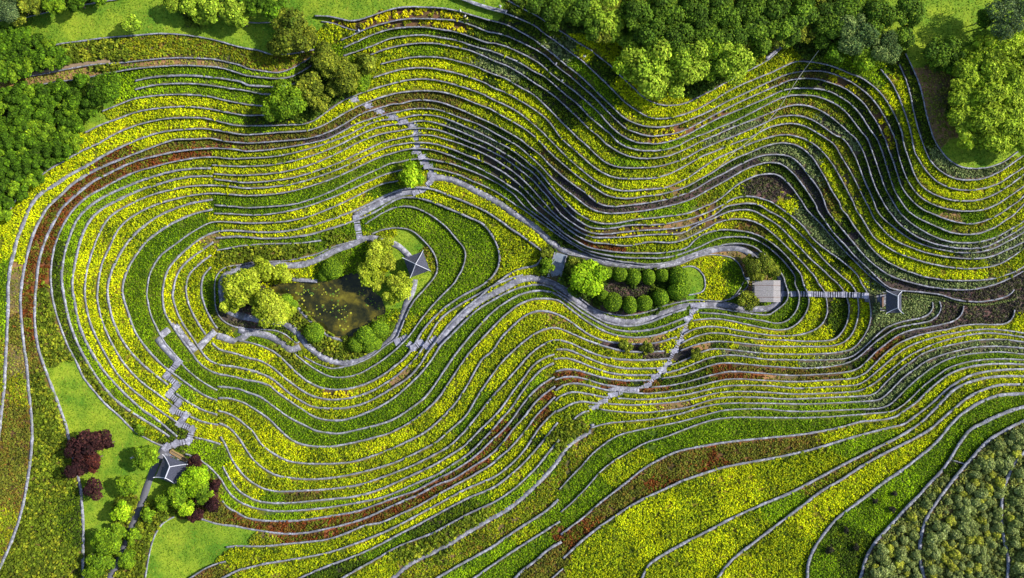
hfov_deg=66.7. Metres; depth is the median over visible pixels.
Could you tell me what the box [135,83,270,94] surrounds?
terrace wall
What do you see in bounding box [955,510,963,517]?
silvery shrub
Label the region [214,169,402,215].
terrace wall
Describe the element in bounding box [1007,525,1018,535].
silvery shrub
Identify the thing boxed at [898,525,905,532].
silvery shrub
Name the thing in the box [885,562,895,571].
silvery shrub
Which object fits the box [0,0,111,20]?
terrace wall
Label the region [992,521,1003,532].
silvery shrub
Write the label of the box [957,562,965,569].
silvery shrub
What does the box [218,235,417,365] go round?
stone path
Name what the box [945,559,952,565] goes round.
silvery shrub
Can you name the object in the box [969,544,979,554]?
silvery shrub
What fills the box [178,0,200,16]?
broadleaf tree
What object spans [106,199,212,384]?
terrace wall
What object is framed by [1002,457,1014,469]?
silvery shrub
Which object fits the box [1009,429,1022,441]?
silvery shrub
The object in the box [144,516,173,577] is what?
terrace wall
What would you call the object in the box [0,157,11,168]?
broadleaf tree
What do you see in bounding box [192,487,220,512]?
plum tree
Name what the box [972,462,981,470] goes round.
silvery shrub
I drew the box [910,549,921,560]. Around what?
silvery shrub
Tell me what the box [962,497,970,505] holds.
silvery shrub
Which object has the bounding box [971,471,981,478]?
silvery shrub
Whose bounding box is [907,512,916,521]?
silvery shrub
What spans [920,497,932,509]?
silvery shrub
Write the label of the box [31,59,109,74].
path
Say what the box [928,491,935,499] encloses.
silvery shrub
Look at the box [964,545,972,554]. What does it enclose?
silvery shrub
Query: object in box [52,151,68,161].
broadleaf tree
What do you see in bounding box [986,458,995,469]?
silvery shrub
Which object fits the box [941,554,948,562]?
silvery shrub
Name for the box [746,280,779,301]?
viewing shelter
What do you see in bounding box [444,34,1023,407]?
sage planting
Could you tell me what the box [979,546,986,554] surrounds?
silvery shrub
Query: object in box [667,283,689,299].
clipped shrub
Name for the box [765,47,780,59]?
stone path
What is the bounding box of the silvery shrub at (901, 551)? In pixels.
[895,546,907,557]
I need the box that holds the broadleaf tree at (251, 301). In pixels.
[244,284,260,304]
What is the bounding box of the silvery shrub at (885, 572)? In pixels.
[878,564,890,577]
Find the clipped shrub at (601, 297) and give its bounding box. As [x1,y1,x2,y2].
[596,290,608,301]
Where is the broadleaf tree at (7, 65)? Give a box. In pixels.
[4,58,10,71]
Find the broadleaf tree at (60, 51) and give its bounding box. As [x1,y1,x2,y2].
[55,46,66,56]
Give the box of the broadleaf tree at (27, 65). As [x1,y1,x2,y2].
[20,56,33,72]
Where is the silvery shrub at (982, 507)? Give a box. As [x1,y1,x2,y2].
[978,503,987,511]
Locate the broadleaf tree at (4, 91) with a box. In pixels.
[0,86,11,99]
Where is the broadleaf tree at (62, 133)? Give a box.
[57,126,71,143]
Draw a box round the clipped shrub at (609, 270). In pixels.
[606,268,612,279]
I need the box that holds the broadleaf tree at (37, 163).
[27,157,42,168]
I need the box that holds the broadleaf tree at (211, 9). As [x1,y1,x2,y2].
[198,0,224,24]
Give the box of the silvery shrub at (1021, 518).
[1015,514,1023,523]
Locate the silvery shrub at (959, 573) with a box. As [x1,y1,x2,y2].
[953,570,963,577]
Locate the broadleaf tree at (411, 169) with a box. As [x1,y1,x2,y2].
[398,158,425,188]
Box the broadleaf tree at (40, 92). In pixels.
[34,82,49,99]
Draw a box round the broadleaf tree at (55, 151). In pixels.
[42,139,61,157]
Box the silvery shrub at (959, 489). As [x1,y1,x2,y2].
[956,485,963,492]
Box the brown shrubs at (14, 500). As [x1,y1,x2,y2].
[0,42,879,577]
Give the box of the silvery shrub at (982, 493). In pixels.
[974,487,988,499]
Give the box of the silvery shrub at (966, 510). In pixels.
[960,505,972,516]
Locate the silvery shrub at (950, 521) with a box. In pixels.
[946,515,956,525]
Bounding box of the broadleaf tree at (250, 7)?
[236,0,258,15]
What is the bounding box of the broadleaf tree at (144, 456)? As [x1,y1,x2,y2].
[131,444,159,470]
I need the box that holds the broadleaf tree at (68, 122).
[59,113,81,127]
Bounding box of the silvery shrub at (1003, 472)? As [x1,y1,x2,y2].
[999,468,1008,474]
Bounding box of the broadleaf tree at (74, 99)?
[66,87,84,110]
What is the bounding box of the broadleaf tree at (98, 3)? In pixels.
[90,0,107,6]
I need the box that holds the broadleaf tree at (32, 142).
[25,135,44,152]
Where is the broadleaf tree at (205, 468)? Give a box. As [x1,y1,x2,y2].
[198,465,209,480]
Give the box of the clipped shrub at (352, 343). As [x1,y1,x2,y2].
[348,336,362,351]
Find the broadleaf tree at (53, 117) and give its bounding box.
[45,114,56,125]
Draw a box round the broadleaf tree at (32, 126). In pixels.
[24,120,41,136]
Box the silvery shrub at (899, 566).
[894,560,904,569]
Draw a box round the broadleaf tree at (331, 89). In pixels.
[325,80,344,97]
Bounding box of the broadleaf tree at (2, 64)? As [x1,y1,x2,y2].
[0,60,5,69]
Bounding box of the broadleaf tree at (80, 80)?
[72,73,89,89]
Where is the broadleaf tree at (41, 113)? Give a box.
[33,102,55,123]
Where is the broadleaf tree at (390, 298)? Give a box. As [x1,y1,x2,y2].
[381,288,400,305]
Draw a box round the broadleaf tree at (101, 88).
[87,71,122,104]
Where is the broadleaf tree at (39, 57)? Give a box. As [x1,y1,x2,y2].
[32,52,45,65]
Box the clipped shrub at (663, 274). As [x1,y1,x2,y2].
[655,269,668,281]
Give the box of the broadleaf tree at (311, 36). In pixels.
[292,24,318,51]
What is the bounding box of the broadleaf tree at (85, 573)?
[80,565,103,577]
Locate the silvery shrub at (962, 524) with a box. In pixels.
[956,520,968,529]
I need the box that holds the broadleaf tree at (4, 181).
[0,177,10,193]
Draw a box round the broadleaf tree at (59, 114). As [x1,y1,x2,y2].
[54,109,67,124]
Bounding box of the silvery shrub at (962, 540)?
[958,535,965,543]
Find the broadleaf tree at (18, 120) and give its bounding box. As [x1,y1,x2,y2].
[12,109,32,126]
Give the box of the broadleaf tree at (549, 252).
[540,248,553,257]
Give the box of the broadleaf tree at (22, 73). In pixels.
[16,68,31,78]
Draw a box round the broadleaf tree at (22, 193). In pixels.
[15,185,28,201]
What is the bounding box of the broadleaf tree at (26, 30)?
[18,26,31,37]
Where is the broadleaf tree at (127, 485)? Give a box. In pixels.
[115,475,137,496]
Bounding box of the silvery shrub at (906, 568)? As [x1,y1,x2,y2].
[903,565,909,571]
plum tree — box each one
[63,437,82,459]
[63,452,90,479]
[72,429,101,455]
[82,448,102,473]
[82,477,103,500]
[93,429,111,450]
[104,439,114,448]
[186,453,202,468]
[186,508,204,522]
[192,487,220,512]
[209,479,221,492]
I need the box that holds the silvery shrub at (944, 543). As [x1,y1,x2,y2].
[941,541,948,546]
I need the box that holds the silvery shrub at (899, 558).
[894,556,905,562]
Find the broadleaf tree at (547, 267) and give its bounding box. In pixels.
[540,257,554,274]
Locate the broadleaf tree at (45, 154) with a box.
[35,142,49,157]
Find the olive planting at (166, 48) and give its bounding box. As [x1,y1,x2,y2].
[0,34,1017,577]
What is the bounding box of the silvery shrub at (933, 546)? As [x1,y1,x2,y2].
[928,543,936,549]
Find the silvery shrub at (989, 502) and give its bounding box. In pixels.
[985,496,993,507]
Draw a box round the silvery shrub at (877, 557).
[874,553,880,560]
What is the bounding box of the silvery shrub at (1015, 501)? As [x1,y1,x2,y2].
[1010,496,1021,506]
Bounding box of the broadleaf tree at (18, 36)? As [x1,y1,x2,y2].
[12,29,23,42]
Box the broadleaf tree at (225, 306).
[219,293,238,312]
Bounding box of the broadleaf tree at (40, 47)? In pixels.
[34,43,45,52]
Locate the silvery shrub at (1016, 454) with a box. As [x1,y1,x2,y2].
[1012,450,1021,458]
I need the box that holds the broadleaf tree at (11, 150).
[3,147,16,158]
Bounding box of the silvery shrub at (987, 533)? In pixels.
[984,530,990,536]
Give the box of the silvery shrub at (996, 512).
[992,506,1002,516]
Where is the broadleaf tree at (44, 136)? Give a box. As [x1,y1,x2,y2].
[35,128,51,141]
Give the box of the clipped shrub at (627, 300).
[622,296,637,313]
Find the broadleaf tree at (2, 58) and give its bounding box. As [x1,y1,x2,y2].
[0,53,5,60]
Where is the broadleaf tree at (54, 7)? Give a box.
[41,0,66,14]
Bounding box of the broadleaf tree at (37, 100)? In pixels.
[33,95,50,107]
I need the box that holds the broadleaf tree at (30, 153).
[24,148,42,159]
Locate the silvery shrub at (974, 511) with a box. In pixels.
[970,507,977,515]
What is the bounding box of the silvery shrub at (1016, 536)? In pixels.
[1010,533,1020,540]
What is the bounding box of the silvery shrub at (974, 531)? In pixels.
[966,528,977,536]
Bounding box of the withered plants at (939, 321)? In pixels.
[217,175,1023,358]
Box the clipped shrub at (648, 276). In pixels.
[641,269,655,285]
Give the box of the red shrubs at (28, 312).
[22,140,904,551]
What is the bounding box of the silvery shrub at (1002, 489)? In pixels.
[995,485,1006,491]
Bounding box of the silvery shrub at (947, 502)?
[945,498,952,504]
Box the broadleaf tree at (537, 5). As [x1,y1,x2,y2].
[526,0,542,13]
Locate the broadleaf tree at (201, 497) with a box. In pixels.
[189,481,214,504]
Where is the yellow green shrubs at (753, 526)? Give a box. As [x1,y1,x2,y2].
[97,22,1023,577]
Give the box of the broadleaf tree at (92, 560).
[84,550,115,577]
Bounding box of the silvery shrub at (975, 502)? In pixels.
[970,497,980,506]
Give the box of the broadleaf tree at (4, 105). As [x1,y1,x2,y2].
[0,98,8,113]
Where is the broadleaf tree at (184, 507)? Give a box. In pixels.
[174,498,194,515]
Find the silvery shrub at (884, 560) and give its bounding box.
[879,555,889,565]
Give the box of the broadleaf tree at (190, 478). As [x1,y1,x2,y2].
[177,466,208,497]
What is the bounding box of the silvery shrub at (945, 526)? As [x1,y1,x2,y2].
[940,522,950,533]
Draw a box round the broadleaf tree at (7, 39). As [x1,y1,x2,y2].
[2,33,11,45]
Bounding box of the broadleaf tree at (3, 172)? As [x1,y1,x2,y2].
[0,165,13,178]
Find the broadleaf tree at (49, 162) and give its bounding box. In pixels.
[41,156,55,168]
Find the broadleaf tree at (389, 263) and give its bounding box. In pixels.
[380,252,395,270]
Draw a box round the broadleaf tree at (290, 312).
[279,300,296,319]
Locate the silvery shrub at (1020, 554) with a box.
[1016,548,1023,560]
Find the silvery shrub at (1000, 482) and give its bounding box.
[995,477,1005,487]
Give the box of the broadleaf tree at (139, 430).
[134,424,145,435]
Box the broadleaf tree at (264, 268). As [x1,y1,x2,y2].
[249,256,274,281]
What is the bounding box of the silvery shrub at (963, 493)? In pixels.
[959,490,966,496]
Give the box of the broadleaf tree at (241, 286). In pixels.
[220,268,261,308]
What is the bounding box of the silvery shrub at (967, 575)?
[964,572,973,577]
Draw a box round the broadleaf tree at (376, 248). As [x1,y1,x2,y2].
[365,240,389,270]
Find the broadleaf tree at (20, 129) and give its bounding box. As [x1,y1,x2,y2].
[15,118,32,132]
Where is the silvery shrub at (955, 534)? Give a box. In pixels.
[949,529,961,539]
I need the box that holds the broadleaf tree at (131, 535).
[122,527,141,545]
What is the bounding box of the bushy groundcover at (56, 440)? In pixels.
[0,36,587,577]
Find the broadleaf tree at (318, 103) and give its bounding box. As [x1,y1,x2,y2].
[306,90,331,112]
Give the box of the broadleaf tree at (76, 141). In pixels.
[66,133,83,150]
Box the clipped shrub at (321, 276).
[318,269,329,280]
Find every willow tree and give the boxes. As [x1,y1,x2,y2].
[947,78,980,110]
[947,104,973,132]
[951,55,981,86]
[956,127,984,150]
[962,45,975,56]
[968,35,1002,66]
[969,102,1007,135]
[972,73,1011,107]
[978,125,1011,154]
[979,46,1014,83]
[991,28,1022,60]
[997,102,1023,136]
[1002,69,1023,107]
[1005,127,1023,155]
[1008,17,1023,42]
[1008,45,1023,75]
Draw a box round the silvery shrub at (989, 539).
[986,536,992,543]
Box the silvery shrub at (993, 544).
[990,541,997,547]
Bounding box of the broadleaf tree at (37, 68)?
[32,64,43,72]
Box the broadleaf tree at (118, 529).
[110,523,125,538]
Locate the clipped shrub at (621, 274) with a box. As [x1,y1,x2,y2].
[612,268,627,281]
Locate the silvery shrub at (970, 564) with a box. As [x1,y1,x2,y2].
[966,561,973,568]
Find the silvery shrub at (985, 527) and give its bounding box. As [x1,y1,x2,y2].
[980,523,988,530]
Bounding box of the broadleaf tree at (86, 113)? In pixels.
[77,106,97,119]
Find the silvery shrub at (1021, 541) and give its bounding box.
[1019,539,1023,547]
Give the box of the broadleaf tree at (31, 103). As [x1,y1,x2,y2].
[26,95,41,108]
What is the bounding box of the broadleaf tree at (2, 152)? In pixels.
[0,148,4,155]
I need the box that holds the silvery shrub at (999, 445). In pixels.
[994,439,1004,450]
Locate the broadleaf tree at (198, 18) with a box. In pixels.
[192,10,208,25]
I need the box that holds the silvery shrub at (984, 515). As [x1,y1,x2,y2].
[981,511,988,518]
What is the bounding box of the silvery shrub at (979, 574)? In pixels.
[975,571,983,576]
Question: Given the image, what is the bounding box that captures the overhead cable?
[736,50,818,150]
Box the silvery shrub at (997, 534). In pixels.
[992,532,1000,537]
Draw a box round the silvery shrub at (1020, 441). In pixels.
[1014,432,1023,444]
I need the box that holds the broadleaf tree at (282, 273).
[271,263,293,282]
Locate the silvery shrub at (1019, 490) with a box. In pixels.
[1014,486,1023,498]
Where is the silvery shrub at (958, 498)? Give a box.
[955,495,961,501]
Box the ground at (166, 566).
[0,0,1023,577]
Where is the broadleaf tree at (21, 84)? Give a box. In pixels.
[12,79,27,89]
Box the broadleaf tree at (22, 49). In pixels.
[17,43,30,56]
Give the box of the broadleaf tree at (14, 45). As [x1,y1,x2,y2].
[9,40,20,51]
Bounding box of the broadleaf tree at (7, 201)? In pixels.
[0,193,14,209]
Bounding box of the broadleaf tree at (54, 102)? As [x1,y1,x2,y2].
[48,95,60,108]
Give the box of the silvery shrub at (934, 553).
[931,548,941,560]
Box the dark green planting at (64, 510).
[52,0,964,577]
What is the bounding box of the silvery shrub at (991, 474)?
[988,470,996,477]
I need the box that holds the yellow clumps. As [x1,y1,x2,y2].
[317,8,895,398]
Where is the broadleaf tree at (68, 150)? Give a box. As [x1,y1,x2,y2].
[61,143,74,156]
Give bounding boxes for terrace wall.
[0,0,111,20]
[0,90,1023,433]
[0,99,1023,568]
[7,56,310,80]
[11,78,1019,268]
[33,108,1013,577]
[43,65,311,83]
[50,114,890,447]
[56,33,313,54]
[60,167,210,436]
[71,175,212,436]
[84,142,827,422]
[85,106,264,132]
[96,148,809,406]
[102,94,261,111]
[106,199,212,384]
[121,209,216,400]
[135,74,294,86]
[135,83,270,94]
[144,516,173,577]
[146,180,397,390]
[161,186,541,399]
[172,241,257,372]
[175,393,216,414]
[185,255,210,334]
[185,363,553,511]
[190,416,217,425]
[190,561,225,577]
[195,437,220,444]
[200,266,217,328]
[201,386,554,534]
[212,120,871,366]
[213,127,858,350]
[214,134,849,342]
[214,158,799,323]
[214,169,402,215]
[214,241,352,343]
[216,196,500,390]
[217,240,320,250]
[217,290,687,433]
[218,297,687,447]
[218,310,676,464]
[219,327,663,479]
[220,339,670,491]
[221,377,554,521]
[221,410,555,577]
[222,354,554,503]
[226,396,555,547]
[246,274,522,408]
[271,284,686,421]
[294,205,465,377]
[299,422,557,577]
[304,227,437,368]
[315,6,1023,211]
[321,21,358,31]
[341,18,1023,223]
[342,439,559,577]
[343,26,1023,234]
[343,34,1023,243]
[371,42,1023,248]
[373,67,1023,258]
[380,56,1023,252]
[391,424,594,577]
[423,167,788,315]
[436,499,558,577]
[463,0,1023,201]
[473,521,559,577]
[508,0,781,105]
[514,541,561,577]
[541,276,743,315]
[554,357,655,375]
[554,376,648,388]
[555,368,651,381]
[555,382,615,391]
[555,391,607,400]
[556,348,665,369]
[556,401,599,411]
[559,351,1023,489]
[560,358,1023,511]
[560,363,1023,534]
[562,368,1023,558]
[566,253,748,300]
[573,410,588,419]
[590,345,1023,427]
[600,338,1023,413]
[608,332,1023,405]
[617,310,1014,393]
[617,328,1023,399]
[641,375,1023,577]
[650,306,963,387]
[661,301,941,378]
[663,302,933,373]
[682,265,705,295]
[717,383,1023,577]
[806,392,1023,577]
[859,405,1023,577]
[880,69,1023,190]
[899,64,1022,180]
[905,53,1017,168]
[918,419,1023,577]
[1000,451,1023,577]
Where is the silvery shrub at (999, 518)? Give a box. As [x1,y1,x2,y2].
[994,515,1003,520]
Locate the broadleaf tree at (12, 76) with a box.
[7,67,20,83]
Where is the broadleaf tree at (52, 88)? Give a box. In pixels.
[44,78,63,94]
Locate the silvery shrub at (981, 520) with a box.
[976,516,986,524]
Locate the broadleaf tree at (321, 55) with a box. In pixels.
[310,40,340,77]
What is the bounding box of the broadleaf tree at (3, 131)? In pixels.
[0,121,7,137]
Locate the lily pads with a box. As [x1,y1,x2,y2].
[286,278,379,330]
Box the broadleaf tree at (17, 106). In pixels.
[8,102,20,111]
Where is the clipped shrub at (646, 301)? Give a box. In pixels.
[636,294,652,311]
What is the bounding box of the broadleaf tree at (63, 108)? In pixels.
[57,97,78,116]
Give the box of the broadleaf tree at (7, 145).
[0,134,12,150]
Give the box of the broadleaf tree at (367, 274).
[356,262,380,286]
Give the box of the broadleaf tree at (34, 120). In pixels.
[32,116,43,123]
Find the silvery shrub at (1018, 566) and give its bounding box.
[1012,561,1023,573]
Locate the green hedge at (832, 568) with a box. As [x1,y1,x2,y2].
[0,28,1023,577]
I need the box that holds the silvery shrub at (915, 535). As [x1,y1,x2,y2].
[909,530,919,540]
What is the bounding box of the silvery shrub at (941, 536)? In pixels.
[936,530,947,541]
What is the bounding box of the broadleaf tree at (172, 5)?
[162,0,179,13]
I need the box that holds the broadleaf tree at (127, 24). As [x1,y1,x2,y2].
[120,13,142,31]
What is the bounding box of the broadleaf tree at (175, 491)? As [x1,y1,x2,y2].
[167,482,187,507]
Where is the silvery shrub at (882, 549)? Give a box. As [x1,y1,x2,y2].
[876,543,889,555]
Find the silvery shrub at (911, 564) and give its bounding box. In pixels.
[907,561,915,568]
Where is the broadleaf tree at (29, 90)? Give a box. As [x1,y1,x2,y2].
[22,83,35,97]
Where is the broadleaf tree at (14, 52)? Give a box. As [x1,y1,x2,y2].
[6,46,18,55]
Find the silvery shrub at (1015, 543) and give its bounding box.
[1009,539,1020,547]
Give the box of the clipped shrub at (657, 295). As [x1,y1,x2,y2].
[651,288,669,305]
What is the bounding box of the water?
[272,273,385,336]
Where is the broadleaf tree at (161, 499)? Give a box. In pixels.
[154,490,170,510]
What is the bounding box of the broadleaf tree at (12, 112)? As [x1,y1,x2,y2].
[7,105,21,119]
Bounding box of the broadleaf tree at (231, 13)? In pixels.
[219,0,245,27]
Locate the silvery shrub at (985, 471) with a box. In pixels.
[981,468,991,474]
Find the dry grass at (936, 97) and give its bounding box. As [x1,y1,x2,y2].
[0,59,962,409]
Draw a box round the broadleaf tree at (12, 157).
[7,153,24,166]
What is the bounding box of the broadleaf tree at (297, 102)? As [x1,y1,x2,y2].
[269,79,307,118]
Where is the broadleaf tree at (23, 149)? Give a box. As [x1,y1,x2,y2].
[15,145,29,154]
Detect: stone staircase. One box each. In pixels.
[161,358,196,451]
[349,96,436,175]
[353,215,362,239]
[393,334,407,345]
[406,339,423,351]
[412,174,436,195]
[423,335,436,349]
[589,303,699,409]
[781,291,868,298]
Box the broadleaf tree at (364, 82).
[353,71,370,92]
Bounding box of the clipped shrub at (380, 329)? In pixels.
[370,320,388,338]
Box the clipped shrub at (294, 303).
[289,300,298,308]
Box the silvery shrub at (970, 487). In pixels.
[965,482,975,493]
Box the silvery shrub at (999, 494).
[994,490,1004,498]
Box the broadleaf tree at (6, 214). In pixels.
[1,208,12,221]
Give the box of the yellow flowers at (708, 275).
[0,33,1023,577]
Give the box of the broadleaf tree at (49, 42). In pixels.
[41,39,55,49]
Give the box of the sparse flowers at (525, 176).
[473,143,553,214]
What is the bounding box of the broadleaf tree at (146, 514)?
[139,505,155,523]
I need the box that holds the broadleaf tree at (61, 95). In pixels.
[53,81,70,100]
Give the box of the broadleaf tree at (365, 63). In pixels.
[354,52,376,74]
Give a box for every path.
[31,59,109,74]
[107,446,164,577]
[155,336,179,361]
[160,323,175,337]
[175,323,197,352]
[198,329,216,349]
[216,330,253,343]
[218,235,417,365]
[221,267,244,319]
[237,327,300,352]
[292,278,316,282]
[297,307,342,341]
[353,189,414,216]
[427,174,784,344]
[467,0,507,11]
[608,387,638,391]
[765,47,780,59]
[865,294,879,301]
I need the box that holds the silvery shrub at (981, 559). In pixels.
[975,554,986,564]
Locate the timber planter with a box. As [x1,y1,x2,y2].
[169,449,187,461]
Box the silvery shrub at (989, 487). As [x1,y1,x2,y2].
[984,483,993,492]
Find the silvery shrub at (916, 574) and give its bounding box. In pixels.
[911,570,922,577]
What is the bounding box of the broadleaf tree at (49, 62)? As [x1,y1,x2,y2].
[40,56,56,70]
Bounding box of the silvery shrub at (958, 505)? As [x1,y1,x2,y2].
[955,501,962,507]
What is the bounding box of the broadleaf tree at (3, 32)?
[0,25,7,37]
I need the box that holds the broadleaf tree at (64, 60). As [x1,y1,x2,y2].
[54,54,70,69]
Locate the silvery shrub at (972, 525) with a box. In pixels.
[968,520,975,528]
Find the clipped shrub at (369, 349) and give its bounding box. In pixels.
[362,340,374,352]
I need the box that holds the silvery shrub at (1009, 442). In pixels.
[1005,438,1013,445]
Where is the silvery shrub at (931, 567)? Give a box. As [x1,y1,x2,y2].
[927,565,936,575]
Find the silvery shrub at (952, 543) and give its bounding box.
[947,539,955,546]
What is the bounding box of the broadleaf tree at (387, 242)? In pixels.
[374,234,393,252]
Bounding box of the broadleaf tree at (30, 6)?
[17,0,41,15]
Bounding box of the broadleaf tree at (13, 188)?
[5,180,19,196]
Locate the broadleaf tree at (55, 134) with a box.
[47,126,59,139]
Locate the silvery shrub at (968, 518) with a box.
[961,515,972,524]
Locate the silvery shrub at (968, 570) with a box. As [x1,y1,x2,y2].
[965,566,972,573]
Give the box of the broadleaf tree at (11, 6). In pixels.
[0,0,19,23]
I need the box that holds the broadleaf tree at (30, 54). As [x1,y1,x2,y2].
[27,50,36,64]
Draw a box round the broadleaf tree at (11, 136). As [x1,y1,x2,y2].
[8,131,15,147]
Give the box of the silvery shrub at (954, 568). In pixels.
[948,564,958,571]
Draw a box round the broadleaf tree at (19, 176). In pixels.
[6,170,27,182]
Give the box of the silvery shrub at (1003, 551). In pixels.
[998,547,1007,555]
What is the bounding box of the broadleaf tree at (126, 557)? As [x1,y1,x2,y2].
[117,549,135,569]
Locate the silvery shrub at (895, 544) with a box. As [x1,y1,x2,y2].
[891,540,898,547]
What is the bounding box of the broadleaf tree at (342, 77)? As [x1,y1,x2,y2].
[329,56,361,92]
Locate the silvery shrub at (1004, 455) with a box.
[1002,452,1008,457]
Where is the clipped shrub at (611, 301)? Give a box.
[603,292,622,311]
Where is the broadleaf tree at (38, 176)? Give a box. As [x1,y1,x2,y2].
[30,167,44,183]
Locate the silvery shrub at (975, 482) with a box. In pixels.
[970,478,979,486]
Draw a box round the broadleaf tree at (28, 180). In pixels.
[20,173,38,187]
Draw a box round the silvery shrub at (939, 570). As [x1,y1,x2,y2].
[936,566,942,574]
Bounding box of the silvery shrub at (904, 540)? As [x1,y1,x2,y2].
[900,535,908,545]
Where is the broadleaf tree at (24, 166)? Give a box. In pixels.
[11,157,30,173]
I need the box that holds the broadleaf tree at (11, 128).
[6,115,15,136]
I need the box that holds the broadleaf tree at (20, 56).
[17,51,27,64]
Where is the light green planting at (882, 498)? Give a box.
[0,0,1023,577]
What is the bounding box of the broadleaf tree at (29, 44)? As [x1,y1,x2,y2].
[21,34,33,47]
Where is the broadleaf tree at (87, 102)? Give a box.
[81,86,99,107]
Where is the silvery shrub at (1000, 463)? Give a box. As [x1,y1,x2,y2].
[995,457,1005,469]
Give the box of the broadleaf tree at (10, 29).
[6,24,18,36]
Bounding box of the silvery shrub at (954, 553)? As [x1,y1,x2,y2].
[949,549,961,558]
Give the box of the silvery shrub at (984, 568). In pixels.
[981,565,987,571]
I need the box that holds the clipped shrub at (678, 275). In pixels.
[668,266,688,286]
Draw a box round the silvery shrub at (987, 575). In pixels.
[984,573,996,577]
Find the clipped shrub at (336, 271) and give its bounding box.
[321,258,342,279]
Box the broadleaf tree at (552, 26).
[545,14,560,31]
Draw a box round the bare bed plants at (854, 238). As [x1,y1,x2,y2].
[301,120,970,361]
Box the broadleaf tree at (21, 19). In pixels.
[5,10,26,26]
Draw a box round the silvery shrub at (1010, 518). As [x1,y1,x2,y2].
[1007,515,1014,521]
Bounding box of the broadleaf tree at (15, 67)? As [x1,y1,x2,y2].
[10,62,24,71]
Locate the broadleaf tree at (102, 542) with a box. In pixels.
[90,527,121,556]
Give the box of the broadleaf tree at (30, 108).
[20,100,35,113]
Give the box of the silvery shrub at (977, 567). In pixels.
[973,563,981,571]
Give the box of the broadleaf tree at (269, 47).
[265,39,281,55]
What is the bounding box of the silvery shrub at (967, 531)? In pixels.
[960,527,971,535]
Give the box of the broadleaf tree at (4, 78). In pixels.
[0,67,9,82]
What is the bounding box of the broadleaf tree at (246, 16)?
[238,12,248,27]
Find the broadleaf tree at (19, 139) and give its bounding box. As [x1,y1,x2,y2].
[13,131,27,150]
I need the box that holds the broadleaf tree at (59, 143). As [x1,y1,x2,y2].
[49,138,63,148]
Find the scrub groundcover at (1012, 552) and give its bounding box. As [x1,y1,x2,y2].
[862,423,1023,577]
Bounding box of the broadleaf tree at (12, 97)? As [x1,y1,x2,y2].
[4,86,22,103]
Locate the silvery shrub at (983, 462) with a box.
[977,457,988,468]
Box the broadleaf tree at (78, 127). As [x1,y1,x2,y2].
[64,121,84,134]
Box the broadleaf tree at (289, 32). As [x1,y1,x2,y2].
[269,7,308,55]
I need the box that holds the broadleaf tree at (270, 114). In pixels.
[261,98,286,121]
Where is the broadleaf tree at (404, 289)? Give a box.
[385,271,413,300]
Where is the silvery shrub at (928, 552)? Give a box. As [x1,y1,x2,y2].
[923,548,932,556]
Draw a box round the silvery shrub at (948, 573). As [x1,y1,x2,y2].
[946,568,953,576]
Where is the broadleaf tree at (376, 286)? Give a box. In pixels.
[369,270,387,291]
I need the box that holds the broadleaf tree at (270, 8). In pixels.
[256,0,286,19]
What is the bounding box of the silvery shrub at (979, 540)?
[975,536,983,543]
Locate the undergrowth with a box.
[0,0,1023,314]
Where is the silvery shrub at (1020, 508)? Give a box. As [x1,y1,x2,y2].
[1018,503,1023,513]
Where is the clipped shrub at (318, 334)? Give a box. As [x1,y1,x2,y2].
[303,322,324,342]
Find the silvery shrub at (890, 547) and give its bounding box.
[885,544,895,554]
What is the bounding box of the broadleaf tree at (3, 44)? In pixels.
[0,38,6,51]
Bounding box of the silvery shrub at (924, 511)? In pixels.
[919,507,926,514]
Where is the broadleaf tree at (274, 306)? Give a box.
[251,287,287,328]
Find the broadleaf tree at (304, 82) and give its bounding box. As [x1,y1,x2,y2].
[293,70,323,99]
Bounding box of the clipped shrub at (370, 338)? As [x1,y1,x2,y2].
[356,325,378,346]
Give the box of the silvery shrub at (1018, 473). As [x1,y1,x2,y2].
[1014,467,1023,478]
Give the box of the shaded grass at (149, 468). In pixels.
[81,0,504,553]
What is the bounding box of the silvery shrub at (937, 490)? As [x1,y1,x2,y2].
[934,487,940,492]
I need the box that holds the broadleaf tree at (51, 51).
[45,46,56,56]
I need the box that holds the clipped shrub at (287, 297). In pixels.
[279,294,292,302]
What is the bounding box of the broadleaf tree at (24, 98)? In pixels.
[16,92,29,106]
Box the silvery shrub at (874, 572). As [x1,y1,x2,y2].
[870,567,881,577]
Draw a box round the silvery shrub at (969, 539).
[965,536,975,543]
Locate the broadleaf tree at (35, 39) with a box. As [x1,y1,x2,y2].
[25,33,44,46]
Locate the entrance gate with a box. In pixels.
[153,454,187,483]
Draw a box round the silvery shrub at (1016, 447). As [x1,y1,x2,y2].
[1011,442,1020,450]
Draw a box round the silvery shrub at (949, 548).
[945,546,952,550]
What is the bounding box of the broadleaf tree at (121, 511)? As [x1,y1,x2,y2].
[109,499,132,521]
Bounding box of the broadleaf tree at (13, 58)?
[6,55,19,62]
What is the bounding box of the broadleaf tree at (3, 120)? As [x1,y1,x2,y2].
[0,116,8,128]
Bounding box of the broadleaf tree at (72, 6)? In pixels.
[66,0,86,12]
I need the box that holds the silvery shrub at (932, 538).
[926,532,938,544]
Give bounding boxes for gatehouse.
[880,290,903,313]
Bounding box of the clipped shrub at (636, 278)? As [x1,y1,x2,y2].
[626,269,641,285]
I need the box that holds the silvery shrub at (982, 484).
[977,480,985,487]
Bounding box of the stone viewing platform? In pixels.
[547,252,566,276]
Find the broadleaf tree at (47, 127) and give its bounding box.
[38,122,55,132]
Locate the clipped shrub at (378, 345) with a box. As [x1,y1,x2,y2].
[374,339,381,349]
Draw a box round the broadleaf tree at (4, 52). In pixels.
[0,42,10,57]
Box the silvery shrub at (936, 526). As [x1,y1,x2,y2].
[932,520,941,531]
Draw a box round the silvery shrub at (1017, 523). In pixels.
[1008,518,1022,529]
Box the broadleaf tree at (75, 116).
[70,113,84,120]

